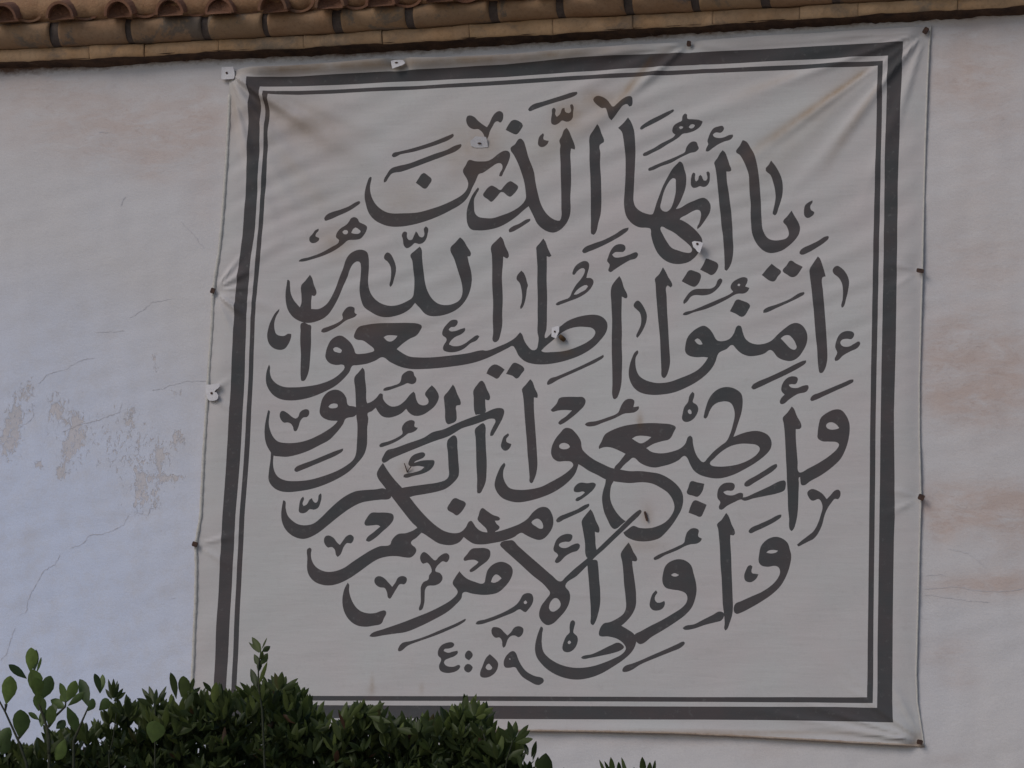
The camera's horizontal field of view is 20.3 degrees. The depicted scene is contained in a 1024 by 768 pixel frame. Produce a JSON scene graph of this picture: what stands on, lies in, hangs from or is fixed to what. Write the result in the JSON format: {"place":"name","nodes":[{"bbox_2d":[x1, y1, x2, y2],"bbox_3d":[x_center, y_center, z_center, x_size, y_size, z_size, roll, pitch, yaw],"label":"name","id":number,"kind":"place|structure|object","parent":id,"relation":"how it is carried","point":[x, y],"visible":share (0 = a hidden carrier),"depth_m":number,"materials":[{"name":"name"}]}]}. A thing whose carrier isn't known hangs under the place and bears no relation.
{"place":"outdoors","nodes":[
{"label":"outdoors","id":0,"kind":"place"},
{"label":"ground","id":1,"kind":"structure","parent":0,"visible":0},
{"bbox_2d":[0,648,164,767],"bbox_3d":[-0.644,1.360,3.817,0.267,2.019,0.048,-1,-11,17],"label":"broad leaf shrub","id":2,"kind":"object","parent":1,"relation":"on","point":[41,688],"visible":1,"depth_m":4.02,"materials":[{"name":"green plant"}]},
{"bbox_2d":[0,637,655,767],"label":"hedge","id":3,"kind":"object","parent":1,"relation":"on","point":[279,722],"visible":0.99,"depth_m":3.98,"materials":[{"name":"green plant"}]},
{"bbox_2d":[0,0,1023,767],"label":"whitewashed wall","id":4,"kind":"structure","parent":1,"relation":"on","point":[112,134],"depth_m":13.40,"materials":[{"name":"paint"}]},
{"bbox_2d":[206,383,219,400],"bbox_3d":[-1.397,0.042,13.409,0.085,0.081,0.040,-7,-14,39],"label":"fastener plate","id":5,"kind":"object","parent":4,"relation":"attached to","point":[212,394],"visible":1,"depth_m":13.40,"materials":[{"name":"metal"}]},
{"bbox_2d":[221,67,234,78],"bbox_3d":[-1.357,-1.490,13.716,0.079,0.069,0.037,-3,-12,23],"label":"fastener plate","id":6,"kind":"object","parent":4,"relation":"attached to","point":[227,72],"visible":1,"depth_m":13.70,"materials":[{"name":"metal"}]},
{"bbox_2d":[470,136,487,147],"bbox_3d":[-0.149,-1.120,13.265,0.085,0.052,0.046,-1,-11,17],"label":"fastener plate","id":7,"kind":"object","parent":4,"relation":"attached to","point":[478,142],"visible":1,"depth_m":13.25,"materials":[{"name":"metal"}]},
{"bbox_2d":[551,326,565,341],"bbox_3d":[0.212,-0.226,12.960,0.058,0.070,0.052,-8,-15,42],"label":"fastener plate","id":8,"kind":"object","parent":4,"relation":"attached to","point":[555,332],"visible":1,"depth_m":12.95,"materials":[{"name":"metal"}]},
{"bbox_2d":[190,26,931,746],"bbox_3d":[0.173,0.004,12.916,3.416,3.204,0.060,-1,-11,17],"label":"calligraphy banner","id":9,"kind":"object","parent":4,"relation":"attached to","point":[406,274],"visible":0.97,"depth_m":12.90,"materials":[{"name":"fabric"}]},
{"bbox_2d":[391,60,404,68],"bbox_3d":[-0.539,-1.502,13.440,0.056,0.049,0.076,6,-12,-20],"label":"fastener plate","id":10,"kind":"object","parent":9,"relation":"attached to","point":[396,63],"visible":1,"depth_m":13.43,"materials":[{"name":"metal"}]},
{"bbox_2d":[692,241,702,252],"bbox_3d":[0.832,-0.613,12.846,0.044,0.060,0.065,4,-11,-9],"label":"fastener plate","id":11,"kind":"object","parent":4,"relation":"attached to","point":[697,245],"visible":1,"depth_m":12.83,"materials":[{"name":"metal"}]},
{"bbox_2d":[916,268,923,272],"bbox_3d":[1.795,-0.494,12.545,0.033,0.022,0.038,-1,-11,17],"label":"nail","id":12,"kind":"object","parent":4,"relation":"attached to","point":[918,270],"visible":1,"depth_m":12.53,"materials":[{"name":"metal"}]},
{"bbox_2d":[918,494,924,500],"bbox_3d":[1.772,0.492,12.350,0.032,0.031,0.038,-1,-11,17],"label":"nail","id":13,"kind":"object","parent":4,"relation":"attached to","point":[921,497],"visible":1,"depth_m":12.33,"materials":[{"name":"metal"}]},
{"bbox_2d":[922,27,928,33],"bbox_3d":[1.849,-1.573,12.750,0.030,0.035,0.038,-1,-11,17],"label":"nail","id":14,"kind":"object","parent":4,"relation":"attached to","point":[925,30],"visible":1,"depth_m":12.73,"materials":[{"name":"metal"}]}
]}

